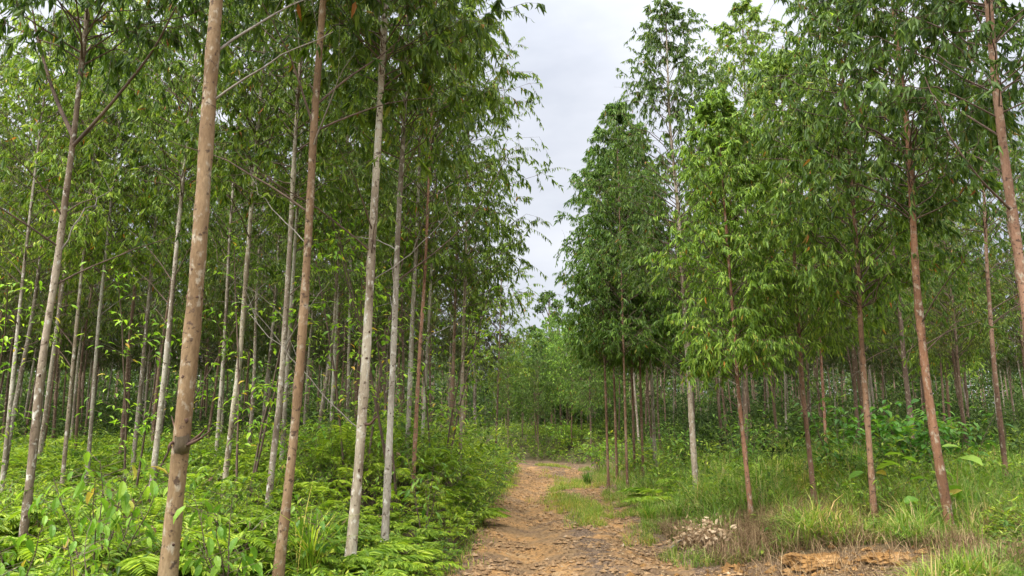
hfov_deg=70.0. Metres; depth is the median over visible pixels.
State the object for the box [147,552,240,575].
fern
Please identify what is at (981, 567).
tall grass
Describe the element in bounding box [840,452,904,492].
leaved plant
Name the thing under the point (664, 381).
eucalyptus tree
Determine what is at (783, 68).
eucalyptus tree
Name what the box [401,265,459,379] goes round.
eucalyptus tree
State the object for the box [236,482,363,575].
grass tuft
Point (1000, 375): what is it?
eucalyptus tree
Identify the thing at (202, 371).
eucalyptus tree
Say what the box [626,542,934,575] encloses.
clay crumbs
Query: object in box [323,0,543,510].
eucalyptus tree
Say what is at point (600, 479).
verge grass
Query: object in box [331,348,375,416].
eucalyptus tree
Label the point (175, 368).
eucalyptus tree
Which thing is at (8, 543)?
fern
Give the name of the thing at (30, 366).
eucalyptus tree
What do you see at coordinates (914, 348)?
eucalyptus tree
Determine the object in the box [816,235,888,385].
eucalyptus tree
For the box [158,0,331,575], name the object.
eucalyptus tree
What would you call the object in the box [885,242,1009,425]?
young tree
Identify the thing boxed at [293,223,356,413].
eucalyptus tree
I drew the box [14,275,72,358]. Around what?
eucalyptus tree
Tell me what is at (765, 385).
eucalyptus tree
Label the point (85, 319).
eucalyptus tree
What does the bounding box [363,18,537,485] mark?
eucalyptus tree
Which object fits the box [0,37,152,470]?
eucalyptus tree
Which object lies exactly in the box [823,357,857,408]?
eucalyptus tree
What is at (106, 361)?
eucalyptus tree
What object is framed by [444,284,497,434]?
eucalyptus tree
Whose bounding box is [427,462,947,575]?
leaf litter
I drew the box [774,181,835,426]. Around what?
eucalyptus tree
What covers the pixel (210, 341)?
eucalyptus tree
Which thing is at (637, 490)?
fern
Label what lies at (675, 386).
eucalyptus tree
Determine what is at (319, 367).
eucalyptus tree
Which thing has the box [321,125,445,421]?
eucalyptus tree
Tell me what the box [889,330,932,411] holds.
eucalyptus tree
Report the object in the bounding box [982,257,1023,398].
eucalyptus tree
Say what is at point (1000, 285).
eucalyptus tree
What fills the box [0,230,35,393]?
eucalyptus tree
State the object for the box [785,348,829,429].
eucalyptus tree
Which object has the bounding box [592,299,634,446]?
eucalyptus tree
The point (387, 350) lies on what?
eucalyptus tree
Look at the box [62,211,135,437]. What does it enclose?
eucalyptus tree
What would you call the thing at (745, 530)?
dry grass
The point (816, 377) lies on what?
eucalyptus tree
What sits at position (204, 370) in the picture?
eucalyptus tree
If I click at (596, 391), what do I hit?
eucalyptus tree
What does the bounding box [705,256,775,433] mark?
eucalyptus tree
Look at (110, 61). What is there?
eucalyptus tree
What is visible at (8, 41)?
eucalyptus tree
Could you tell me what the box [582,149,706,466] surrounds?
eucalyptus tree
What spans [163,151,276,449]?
eucalyptus tree
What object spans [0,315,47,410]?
eucalyptus tree
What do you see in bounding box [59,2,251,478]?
eucalyptus tree
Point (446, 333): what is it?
eucalyptus tree
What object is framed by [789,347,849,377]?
eucalyptus tree
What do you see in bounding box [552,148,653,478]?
eucalyptus tree
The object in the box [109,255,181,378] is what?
eucalyptus tree
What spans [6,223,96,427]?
eucalyptus tree
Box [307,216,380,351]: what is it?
eucalyptus tree
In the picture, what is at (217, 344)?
eucalyptus tree
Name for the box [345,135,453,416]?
eucalyptus tree
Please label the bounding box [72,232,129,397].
eucalyptus tree
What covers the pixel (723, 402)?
eucalyptus tree
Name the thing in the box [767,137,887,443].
eucalyptus tree
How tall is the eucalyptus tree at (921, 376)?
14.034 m
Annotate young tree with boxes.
[510,334,561,446]
[527,315,573,423]
[540,322,609,447]
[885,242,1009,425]
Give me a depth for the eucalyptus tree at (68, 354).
36.97 m
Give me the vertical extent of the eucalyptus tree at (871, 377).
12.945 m
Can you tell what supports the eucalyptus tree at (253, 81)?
on the ground at (533, 459)
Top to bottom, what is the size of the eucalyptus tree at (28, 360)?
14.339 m
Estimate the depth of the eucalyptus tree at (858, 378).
25.66 m
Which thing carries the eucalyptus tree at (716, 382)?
on the ground at (533, 459)
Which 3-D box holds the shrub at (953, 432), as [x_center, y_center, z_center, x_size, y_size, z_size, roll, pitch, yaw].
[10.268,3.667,16.844,1.907,1.858,1.755,0,-12,0]
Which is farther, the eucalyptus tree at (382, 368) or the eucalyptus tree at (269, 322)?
the eucalyptus tree at (382, 368)
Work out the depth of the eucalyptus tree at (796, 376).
54.73 m
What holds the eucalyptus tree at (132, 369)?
on the ground at (533, 459)
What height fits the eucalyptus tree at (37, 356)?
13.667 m
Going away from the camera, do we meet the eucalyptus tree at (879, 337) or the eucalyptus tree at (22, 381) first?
the eucalyptus tree at (879, 337)
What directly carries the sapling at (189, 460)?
on the ground at (533, 459)
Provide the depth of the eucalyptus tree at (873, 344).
40.25 m
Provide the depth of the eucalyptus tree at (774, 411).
25.13 m
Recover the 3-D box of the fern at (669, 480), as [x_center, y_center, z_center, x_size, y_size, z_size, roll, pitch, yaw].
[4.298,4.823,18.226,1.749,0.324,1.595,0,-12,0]
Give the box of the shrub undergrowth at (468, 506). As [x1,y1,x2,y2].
[0,390,1023,575]
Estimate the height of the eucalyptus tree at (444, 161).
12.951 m
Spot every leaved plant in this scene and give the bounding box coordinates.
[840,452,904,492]
[903,444,983,503]
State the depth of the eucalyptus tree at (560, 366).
46.54 m
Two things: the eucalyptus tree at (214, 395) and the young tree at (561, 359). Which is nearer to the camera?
the eucalyptus tree at (214, 395)
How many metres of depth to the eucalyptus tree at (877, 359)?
37.35 m
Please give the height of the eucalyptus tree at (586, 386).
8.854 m
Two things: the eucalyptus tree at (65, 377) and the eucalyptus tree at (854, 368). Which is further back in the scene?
the eucalyptus tree at (65, 377)
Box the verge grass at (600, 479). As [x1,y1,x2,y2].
[579,465,743,569]
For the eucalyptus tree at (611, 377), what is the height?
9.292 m
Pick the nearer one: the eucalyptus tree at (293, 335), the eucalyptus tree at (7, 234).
the eucalyptus tree at (7, 234)
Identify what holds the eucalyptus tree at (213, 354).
on the ground at (533, 459)
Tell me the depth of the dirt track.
12.10 m
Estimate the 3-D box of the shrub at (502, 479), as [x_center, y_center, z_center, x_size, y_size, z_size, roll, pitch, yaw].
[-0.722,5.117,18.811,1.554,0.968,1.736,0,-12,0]
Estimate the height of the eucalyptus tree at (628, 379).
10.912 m
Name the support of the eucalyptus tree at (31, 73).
on the ground at (533, 459)
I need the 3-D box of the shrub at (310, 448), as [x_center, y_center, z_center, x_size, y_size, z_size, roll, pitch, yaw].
[-3.577,2.939,12.501,1.562,1.503,1.796,5,-13,-23]
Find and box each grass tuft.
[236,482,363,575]
[582,469,593,484]
[628,491,661,522]
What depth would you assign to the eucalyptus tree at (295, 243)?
14.49 m
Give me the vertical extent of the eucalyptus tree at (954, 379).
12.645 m
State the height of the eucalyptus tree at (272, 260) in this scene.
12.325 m
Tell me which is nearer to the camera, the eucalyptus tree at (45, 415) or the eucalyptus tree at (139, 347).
the eucalyptus tree at (45, 415)
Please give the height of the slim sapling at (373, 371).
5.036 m
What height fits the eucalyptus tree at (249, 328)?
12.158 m
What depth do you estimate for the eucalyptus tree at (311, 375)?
55.17 m
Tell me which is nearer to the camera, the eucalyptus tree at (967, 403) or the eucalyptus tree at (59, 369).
the eucalyptus tree at (967, 403)
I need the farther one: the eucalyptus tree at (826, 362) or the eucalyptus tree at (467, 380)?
the eucalyptus tree at (467, 380)
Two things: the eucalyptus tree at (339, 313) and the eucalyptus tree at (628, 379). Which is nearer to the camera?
the eucalyptus tree at (339, 313)
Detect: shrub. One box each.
[257,416,343,504]
[296,426,354,494]
[411,442,476,491]
[465,469,513,495]
[478,447,525,478]
[541,419,584,450]
[573,430,627,471]
[610,437,658,473]
[645,415,699,474]
[713,408,788,469]
[786,397,865,476]
[831,400,927,463]
[862,399,955,473]
[909,406,1015,469]
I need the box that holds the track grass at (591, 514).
[414,462,640,575]
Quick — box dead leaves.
[664,513,739,551]
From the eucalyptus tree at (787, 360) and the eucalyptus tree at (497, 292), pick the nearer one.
the eucalyptus tree at (497, 292)
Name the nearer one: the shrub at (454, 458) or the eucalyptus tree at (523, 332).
the shrub at (454, 458)
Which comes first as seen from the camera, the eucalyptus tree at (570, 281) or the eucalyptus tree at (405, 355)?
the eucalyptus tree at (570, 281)
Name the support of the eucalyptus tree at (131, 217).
on the ground at (533, 459)
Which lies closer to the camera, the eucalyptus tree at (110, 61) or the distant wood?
the eucalyptus tree at (110, 61)
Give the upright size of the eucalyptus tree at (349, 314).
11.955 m
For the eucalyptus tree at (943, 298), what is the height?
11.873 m
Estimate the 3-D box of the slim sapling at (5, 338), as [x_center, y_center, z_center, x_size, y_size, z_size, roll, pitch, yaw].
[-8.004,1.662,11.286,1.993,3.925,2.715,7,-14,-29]
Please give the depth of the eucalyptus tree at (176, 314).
28.66 m
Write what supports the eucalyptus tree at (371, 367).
on the ground at (533, 459)
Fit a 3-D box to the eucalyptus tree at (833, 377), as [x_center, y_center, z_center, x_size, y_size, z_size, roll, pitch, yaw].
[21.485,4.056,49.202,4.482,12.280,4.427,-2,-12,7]
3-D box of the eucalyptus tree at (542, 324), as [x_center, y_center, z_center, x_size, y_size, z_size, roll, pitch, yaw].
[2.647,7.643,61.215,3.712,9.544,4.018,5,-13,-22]
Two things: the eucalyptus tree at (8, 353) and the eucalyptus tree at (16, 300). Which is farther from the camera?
the eucalyptus tree at (8, 353)
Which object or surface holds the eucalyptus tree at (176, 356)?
on the ground at (533, 459)
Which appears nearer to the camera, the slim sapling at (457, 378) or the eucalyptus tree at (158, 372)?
the slim sapling at (457, 378)
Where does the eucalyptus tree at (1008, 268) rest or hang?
on the ground at (533, 459)
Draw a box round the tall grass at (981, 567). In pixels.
[592,431,1023,575]
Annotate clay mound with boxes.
[779,552,846,572]
[859,552,911,566]
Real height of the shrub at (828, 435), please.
2.173 m
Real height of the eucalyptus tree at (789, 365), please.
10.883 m
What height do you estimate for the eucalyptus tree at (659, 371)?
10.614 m
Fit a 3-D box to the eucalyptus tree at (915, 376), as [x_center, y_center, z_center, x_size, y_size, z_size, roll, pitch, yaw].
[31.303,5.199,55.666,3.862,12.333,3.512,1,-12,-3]
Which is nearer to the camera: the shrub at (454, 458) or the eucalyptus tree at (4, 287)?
the shrub at (454, 458)
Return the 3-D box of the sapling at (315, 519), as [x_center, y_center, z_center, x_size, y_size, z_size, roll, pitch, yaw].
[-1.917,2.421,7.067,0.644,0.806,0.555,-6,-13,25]
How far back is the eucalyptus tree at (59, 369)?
52.07 m
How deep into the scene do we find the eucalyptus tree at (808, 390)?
31.11 m
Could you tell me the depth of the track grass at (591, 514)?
16.90 m
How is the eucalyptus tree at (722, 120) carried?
on the ground at (533, 459)
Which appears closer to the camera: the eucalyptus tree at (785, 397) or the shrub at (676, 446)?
the shrub at (676, 446)
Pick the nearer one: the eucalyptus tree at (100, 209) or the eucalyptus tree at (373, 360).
the eucalyptus tree at (100, 209)
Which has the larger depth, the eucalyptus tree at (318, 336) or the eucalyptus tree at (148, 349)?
the eucalyptus tree at (148, 349)
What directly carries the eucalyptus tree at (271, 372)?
on the ground at (533, 459)
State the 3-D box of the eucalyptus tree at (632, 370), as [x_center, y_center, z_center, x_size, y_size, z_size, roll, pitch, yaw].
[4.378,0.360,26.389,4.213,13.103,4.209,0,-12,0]
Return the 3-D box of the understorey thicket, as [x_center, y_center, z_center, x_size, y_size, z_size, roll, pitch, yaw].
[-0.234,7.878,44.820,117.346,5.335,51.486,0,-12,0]
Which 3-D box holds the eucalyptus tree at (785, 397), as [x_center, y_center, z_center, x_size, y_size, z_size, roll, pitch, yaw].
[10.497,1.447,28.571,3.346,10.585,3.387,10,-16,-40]
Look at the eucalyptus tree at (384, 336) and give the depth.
31.70 m
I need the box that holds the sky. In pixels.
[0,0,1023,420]
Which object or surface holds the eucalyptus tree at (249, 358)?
on the ground at (533, 459)
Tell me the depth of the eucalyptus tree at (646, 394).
40.09 m
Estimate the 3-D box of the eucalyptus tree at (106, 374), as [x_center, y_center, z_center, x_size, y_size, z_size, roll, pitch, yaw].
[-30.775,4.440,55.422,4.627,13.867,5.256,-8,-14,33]
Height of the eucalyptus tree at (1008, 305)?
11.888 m
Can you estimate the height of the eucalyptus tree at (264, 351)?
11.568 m
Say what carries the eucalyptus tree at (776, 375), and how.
on the ground at (533, 459)
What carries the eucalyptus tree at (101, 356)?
on the ground at (533, 459)
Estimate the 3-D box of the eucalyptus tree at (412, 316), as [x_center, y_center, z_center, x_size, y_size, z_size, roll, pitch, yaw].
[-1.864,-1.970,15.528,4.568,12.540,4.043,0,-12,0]
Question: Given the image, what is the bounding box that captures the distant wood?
[0,314,1023,432]
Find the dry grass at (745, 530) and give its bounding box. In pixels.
[642,483,1023,575]
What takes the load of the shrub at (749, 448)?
on the ground at (533, 459)
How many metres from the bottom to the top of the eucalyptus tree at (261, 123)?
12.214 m
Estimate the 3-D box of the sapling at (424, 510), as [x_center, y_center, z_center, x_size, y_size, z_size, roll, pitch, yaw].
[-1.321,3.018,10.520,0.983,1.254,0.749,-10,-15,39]
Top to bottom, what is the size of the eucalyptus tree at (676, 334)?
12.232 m
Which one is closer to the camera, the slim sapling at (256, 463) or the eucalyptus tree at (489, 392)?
the slim sapling at (256, 463)
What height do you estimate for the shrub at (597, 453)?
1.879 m
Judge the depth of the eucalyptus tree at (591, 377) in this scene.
44.40 m
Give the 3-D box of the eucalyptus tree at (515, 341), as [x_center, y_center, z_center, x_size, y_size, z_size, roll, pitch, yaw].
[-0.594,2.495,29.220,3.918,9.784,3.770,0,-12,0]
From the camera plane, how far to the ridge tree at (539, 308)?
113.69 m
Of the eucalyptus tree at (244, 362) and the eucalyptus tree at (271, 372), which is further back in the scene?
the eucalyptus tree at (271, 372)
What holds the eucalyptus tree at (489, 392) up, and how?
on the ground at (533, 459)
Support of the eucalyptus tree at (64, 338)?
on the ground at (533, 459)
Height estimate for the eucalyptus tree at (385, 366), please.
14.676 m
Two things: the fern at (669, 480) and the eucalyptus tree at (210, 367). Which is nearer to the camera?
the fern at (669, 480)
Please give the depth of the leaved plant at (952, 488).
11.13 m
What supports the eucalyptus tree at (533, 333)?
on the ground at (533, 459)
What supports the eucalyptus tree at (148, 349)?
on the ground at (533, 459)
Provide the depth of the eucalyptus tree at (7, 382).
31.77 m
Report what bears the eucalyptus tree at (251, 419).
on the ground at (533, 459)
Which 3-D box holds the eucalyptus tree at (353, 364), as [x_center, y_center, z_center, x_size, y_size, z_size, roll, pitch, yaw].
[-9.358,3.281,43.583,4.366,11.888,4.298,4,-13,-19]
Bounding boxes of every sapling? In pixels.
[0,270,77,464]
[0,508,61,575]
[14,448,195,575]
[44,521,108,575]
[74,262,270,497]
[145,452,213,510]
[163,487,262,575]
[201,232,337,504]
[276,204,453,506]
[291,494,342,561]
[295,210,435,515]
[386,266,527,492]
[391,453,450,540]
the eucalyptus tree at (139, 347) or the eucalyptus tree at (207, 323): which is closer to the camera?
the eucalyptus tree at (207, 323)
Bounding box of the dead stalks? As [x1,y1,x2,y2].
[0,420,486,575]
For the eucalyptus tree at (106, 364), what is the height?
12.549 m
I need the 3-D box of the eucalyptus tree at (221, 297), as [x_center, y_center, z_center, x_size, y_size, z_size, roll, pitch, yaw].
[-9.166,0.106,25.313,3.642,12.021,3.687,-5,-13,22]
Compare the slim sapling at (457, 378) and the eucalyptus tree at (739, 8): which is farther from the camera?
the eucalyptus tree at (739, 8)
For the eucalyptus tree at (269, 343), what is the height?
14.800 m
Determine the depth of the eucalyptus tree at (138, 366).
49.29 m
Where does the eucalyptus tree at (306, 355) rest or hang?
on the ground at (533, 459)
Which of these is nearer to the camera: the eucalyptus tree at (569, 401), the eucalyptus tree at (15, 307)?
the eucalyptus tree at (15, 307)
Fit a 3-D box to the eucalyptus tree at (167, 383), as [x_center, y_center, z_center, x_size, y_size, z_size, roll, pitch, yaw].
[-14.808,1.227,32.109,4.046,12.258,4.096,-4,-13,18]
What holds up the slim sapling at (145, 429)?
on the ground at (533, 459)
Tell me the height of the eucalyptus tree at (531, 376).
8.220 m
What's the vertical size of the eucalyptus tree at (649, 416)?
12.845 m
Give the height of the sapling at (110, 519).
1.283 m
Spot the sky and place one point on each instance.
(576, 49)
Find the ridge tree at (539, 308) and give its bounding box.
[528,290,567,337]
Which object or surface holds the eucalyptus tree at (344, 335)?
on the ground at (533, 459)
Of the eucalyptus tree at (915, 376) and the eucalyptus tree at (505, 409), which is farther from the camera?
the eucalyptus tree at (915, 376)
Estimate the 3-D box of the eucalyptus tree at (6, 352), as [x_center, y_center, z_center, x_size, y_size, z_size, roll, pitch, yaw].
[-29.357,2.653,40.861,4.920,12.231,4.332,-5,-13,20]
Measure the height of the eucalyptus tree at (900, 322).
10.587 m
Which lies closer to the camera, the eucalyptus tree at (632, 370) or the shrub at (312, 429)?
the shrub at (312, 429)
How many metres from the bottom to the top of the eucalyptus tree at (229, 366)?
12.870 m
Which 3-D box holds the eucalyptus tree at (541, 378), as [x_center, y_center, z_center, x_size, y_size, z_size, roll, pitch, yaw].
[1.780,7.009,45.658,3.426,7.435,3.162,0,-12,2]
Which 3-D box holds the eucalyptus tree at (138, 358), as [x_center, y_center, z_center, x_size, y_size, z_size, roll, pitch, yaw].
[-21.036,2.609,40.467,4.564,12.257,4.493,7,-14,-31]
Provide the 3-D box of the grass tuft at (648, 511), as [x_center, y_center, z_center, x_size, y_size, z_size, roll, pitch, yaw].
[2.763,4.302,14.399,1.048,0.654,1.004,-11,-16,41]
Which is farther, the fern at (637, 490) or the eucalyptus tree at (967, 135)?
the fern at (637, 490)
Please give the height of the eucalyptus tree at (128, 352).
11.552 m
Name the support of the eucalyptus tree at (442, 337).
on the ground at (533, 459)
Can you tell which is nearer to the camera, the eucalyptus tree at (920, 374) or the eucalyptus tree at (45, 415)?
the eucalyptus tree at (45, 415)
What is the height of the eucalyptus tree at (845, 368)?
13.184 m
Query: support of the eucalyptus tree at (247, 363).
on the ground at (533, 459)
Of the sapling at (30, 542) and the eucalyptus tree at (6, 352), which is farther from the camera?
the eucalyptus tree at (6, 352)
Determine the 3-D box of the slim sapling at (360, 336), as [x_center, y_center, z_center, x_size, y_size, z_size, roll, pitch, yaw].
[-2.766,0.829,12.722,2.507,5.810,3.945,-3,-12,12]
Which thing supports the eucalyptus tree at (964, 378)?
on the ground at (533, 459)
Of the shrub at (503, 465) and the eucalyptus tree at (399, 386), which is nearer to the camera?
the shrub at (503, 465)
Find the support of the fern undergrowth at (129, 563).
on the ground at (533, 459)
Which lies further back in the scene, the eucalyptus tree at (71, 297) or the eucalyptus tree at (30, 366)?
the eucalyptus tree at (30, 366)
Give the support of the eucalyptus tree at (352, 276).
on the ground at (533, 459)
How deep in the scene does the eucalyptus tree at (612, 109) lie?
23.07 m
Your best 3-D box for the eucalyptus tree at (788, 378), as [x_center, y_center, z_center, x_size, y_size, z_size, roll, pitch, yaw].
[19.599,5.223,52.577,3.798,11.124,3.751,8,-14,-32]
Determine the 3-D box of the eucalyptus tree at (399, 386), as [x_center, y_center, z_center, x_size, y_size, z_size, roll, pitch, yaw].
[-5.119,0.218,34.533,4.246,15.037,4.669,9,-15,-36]
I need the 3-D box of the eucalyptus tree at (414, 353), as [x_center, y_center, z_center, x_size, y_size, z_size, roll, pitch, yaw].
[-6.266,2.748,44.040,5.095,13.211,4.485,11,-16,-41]
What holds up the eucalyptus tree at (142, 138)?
on the ground at (533, 459)
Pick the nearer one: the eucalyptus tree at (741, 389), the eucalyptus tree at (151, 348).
the eucalyptus tree at (151, 348)
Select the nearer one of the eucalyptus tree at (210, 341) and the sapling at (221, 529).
the sapling at (221, 529)
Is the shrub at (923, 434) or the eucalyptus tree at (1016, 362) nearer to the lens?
the shrub at (923, 434)
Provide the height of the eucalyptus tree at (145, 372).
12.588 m
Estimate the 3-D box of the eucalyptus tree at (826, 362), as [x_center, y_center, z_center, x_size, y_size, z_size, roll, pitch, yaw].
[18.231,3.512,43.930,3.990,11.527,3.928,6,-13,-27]
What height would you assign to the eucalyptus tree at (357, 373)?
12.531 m
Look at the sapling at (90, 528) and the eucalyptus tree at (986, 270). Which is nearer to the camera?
the sapling at (90, 528)
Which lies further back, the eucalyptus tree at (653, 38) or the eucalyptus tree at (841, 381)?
the eucalyptus tree at (841, 381)
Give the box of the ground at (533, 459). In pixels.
[11,390,1009,575]
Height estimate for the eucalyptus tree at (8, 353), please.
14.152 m
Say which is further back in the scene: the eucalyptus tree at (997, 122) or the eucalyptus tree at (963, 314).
the eucalyptus tree at (963, 314)
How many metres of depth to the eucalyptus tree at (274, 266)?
15.44 m
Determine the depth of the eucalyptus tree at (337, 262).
15.27 m
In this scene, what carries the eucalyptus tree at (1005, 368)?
on the ground at (533, 459)
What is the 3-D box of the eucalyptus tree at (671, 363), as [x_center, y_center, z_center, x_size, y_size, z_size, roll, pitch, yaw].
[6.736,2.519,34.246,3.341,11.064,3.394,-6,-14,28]
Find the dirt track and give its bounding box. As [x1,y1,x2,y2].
[452,462,735,575]
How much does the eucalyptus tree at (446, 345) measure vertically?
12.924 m
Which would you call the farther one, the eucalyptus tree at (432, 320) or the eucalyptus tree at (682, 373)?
the eucalyptus tree at (682, 373)
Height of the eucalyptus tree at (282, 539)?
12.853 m
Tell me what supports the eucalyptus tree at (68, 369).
on the ground at (533, 459)
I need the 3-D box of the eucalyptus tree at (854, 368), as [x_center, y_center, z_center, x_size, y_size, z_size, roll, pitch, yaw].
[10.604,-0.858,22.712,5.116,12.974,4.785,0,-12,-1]
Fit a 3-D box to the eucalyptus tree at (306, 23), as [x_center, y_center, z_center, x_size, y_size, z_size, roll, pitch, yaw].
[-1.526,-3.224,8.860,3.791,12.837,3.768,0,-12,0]
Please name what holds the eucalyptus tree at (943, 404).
on the ground at (533, 459)
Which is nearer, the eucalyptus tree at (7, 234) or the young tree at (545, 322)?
the eucalyptus tree at (7, 234)
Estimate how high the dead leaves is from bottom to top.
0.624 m
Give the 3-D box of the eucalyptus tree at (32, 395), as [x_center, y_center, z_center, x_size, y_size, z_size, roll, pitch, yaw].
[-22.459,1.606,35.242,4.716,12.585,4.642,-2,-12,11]
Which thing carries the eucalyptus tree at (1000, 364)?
on the ground at (533, 459)
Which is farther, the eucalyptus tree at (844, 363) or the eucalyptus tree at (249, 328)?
the eucalyptus tree at (844, 363)
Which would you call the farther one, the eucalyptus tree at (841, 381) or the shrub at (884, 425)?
the eucalyptus tree at (841, 381)
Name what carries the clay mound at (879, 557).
on the ground at (533, 459)
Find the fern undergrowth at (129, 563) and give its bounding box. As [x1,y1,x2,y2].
[0,413,525,575]
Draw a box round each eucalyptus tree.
[0,0,148,491]
[0,0,190,487]
[0,0,211,485]
[0,0,273,554]
[0,10,112,472]
[0,35,63,274]
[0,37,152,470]
[0,66,46,248]
[0,89,72,331]
[0,92,155,451]
[0,108,38,306]
[0,128,139,447]
[0,134,54,342]
[0,151,70,445]
[0,220,98,437]
[0,230,21,365]
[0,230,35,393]
[0,238,37,402]
[0,291,38,402]
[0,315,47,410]
[1,218,63,429]
[1,298,47,405]
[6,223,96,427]
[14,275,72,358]
[21,300,82,379]
[25,119,165,449]
[25,160,147,449]
[32,341,87,383]
[40,40,231,481]
[46,293,90,420]
[48,212,129,432]
[52,0,300,495]
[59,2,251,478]
[59,306,102,412]
[61,277,127,422]
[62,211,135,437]
[71,253,118,420]
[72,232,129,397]
[83,288,118,393]
[88,326,137,410]
[89,282,126,404]
[94,229,163,424]
[101,188,188,443]
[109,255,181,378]
[110,215,186,440]
[114,215,180,423]
[116,97,238,450]
[118,284,171,421]
[119,188,217,438]
[119,215,187,433]
[125,290,178,406]
[131,162,263,353]
[131,278,180,421]
[134,1,372,498]
[134,2,333,494]
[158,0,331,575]
[159,0,433,507]
[161,213,242,426]
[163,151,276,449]
[170,0,453,575]
[170,284,217,372]
[171,257,230,421]
[171,337,213,373]
[174,0,406,483]
[177,245,246,424]
[177,300,231,420]
[181,203,271,352]
[182,77,324,443]
[182,145,297,438]
[182,175,281,446]
[198,345,225,419]
[200,275,246,404]
[208,62,344,453]
[216,208,294,425]
[216,209,283,425]
[226,273,265,418]
[227,256,265,409]
[231,212,309,357]
[235,0,505,556]
[238,211,330,434]
[240,246,318,375]
[249,353,292,407]
[252,5,438,479]
[259,249,305,358]
[261,160,356,432]
[263,66,415,476]
[268,0,546,542]
[270,271,312,419]
[274,97,420,472]
[275,113,401,422]
[281,250,331,414]
[291,276,328,413]
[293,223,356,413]
[294,259,344,411]
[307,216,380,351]
[308,213,380,425]
[312,307,353,414]
[317,126,425,423]
[319,323,378,407]
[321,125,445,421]
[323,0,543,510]
[324,0,530,489]
[324,262,381,408]
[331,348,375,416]
[339,259,389,366]
[340,192,435,426]
[341,335,384,380]
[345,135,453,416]
[346,3,533,489]
[359,236,426,380]
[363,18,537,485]
[371,235,401,400]
[371,329,406,407]
[374,277,443,401]
[375,155,443,414]
[378,0,569,499]
[386,126,481,425]
[396,236,447,366]
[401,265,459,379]
[414,210,491,424]
[425,206,516,433]
[440,238,514,437]
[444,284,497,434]
[447,232,544,471]
[449,291,501,418]
[484,347,525,454]
[484,350,522,429]
[488,331,525,435]
[495,328,540,438]
[506,324,556,446]
[514,342,566,458]
[517,337,550,430]
[534,323,548,430]
[535,299,579,437]
[538,334,572,427]
[539,147,665,488]
[542,330,588,436]
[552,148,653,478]
[554,308,621,458]
[556,330,597,440]
[558,97,693,487]
[562,329,610,446]
[570,357,615,422]
[574,120,697,477]
[574,133,688,479]
[580,0,769,493]
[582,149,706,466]
[587,321,630,421]
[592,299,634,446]
[599,293,662,442]
[617,366,648,384]
[621,230,682,456]
[625,236,678,445]
[632,83,845,521]
[634,267,683,455]
[645,0,833,454]
[647,265,686,426]
[655,357,679,421]
[658,369,679,413]
[659,146,734,447]
[666,212,704,406]
[667,256,706,426]
[678,293,728,395]
[679,310,722,414]
[681,194,730,434]
[695,48,902,500]
[699,112,817,452]
[700,311,740,419]
[705,0,1003,523]
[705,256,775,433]
[707,254,768,424]
[728,345,742,408]
[735,0,1023,530]
[749,355,795,422]
[751,223,794,425]
[756,348,797,405]
[761,358,812,413]
[765,208,821,438]
[767,76,939,447]
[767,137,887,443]
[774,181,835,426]
[775,302,804,409]
[777,358,812,410]
[778,95,912,439]
[778,186,829,424]
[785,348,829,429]
[787,137,891,434]
[789,231,830,430]
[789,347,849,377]
[794,349,850,426]
[803,353,851,418]
[805,346,851,418]
[806,0,1023,336]
[810,97,1005,451]
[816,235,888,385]
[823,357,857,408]
[827,218,895,419]
[830,312,894,371]
[833,318,895,401]
[841,308,900,411]
[842,264,899,357]
[847,330,896,403]
[851,258,908,414]
[867,340,907,403]
[872,132,1023,454]
[880,310,964,413]
[883,151,1017,439]
[885,273,961,424]
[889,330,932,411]
[891,309,939,414]
[892,182,1008,371]
[896,355,939,401]
[902,15,1023,476]
[902,220,973,422]
[924,107,1023,372]
[926,239,988,418]
[932,299,989,421]
[936,274,990,416]
[936,353,981,421]
[949,221,1020,428]
[968,124,1023,359]
[973,306,1023,412]
[979,281,1022,423]
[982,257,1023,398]
[983,261,1022,420]
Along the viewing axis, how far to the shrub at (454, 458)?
15.87 m
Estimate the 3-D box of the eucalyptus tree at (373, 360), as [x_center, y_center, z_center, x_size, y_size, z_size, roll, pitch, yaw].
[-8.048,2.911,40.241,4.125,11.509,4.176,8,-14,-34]
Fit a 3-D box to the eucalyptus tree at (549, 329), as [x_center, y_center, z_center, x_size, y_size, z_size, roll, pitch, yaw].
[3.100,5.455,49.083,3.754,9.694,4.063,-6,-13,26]
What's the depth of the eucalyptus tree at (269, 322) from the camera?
37.69 m
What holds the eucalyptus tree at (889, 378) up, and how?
on the ground at (533, 459)
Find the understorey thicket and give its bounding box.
[0,387,1023,470]
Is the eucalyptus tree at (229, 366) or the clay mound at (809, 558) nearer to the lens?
the clay mound at (809, 558)
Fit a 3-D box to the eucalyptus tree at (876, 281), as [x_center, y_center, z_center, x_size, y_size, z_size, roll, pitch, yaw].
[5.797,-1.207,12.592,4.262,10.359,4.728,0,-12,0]
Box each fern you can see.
[0,534,110,571]
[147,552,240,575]
[451,508,510,518]
[615,486,682,503]
[656,476,712,486]
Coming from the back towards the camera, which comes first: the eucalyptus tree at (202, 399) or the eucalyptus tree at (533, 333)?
the eucalyptus tree at (533, 333)
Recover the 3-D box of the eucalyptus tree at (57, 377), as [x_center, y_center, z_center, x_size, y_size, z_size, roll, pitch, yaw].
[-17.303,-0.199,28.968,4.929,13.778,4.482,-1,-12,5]
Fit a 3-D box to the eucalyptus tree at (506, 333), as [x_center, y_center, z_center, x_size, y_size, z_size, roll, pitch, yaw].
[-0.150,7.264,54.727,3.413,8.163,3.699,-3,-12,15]

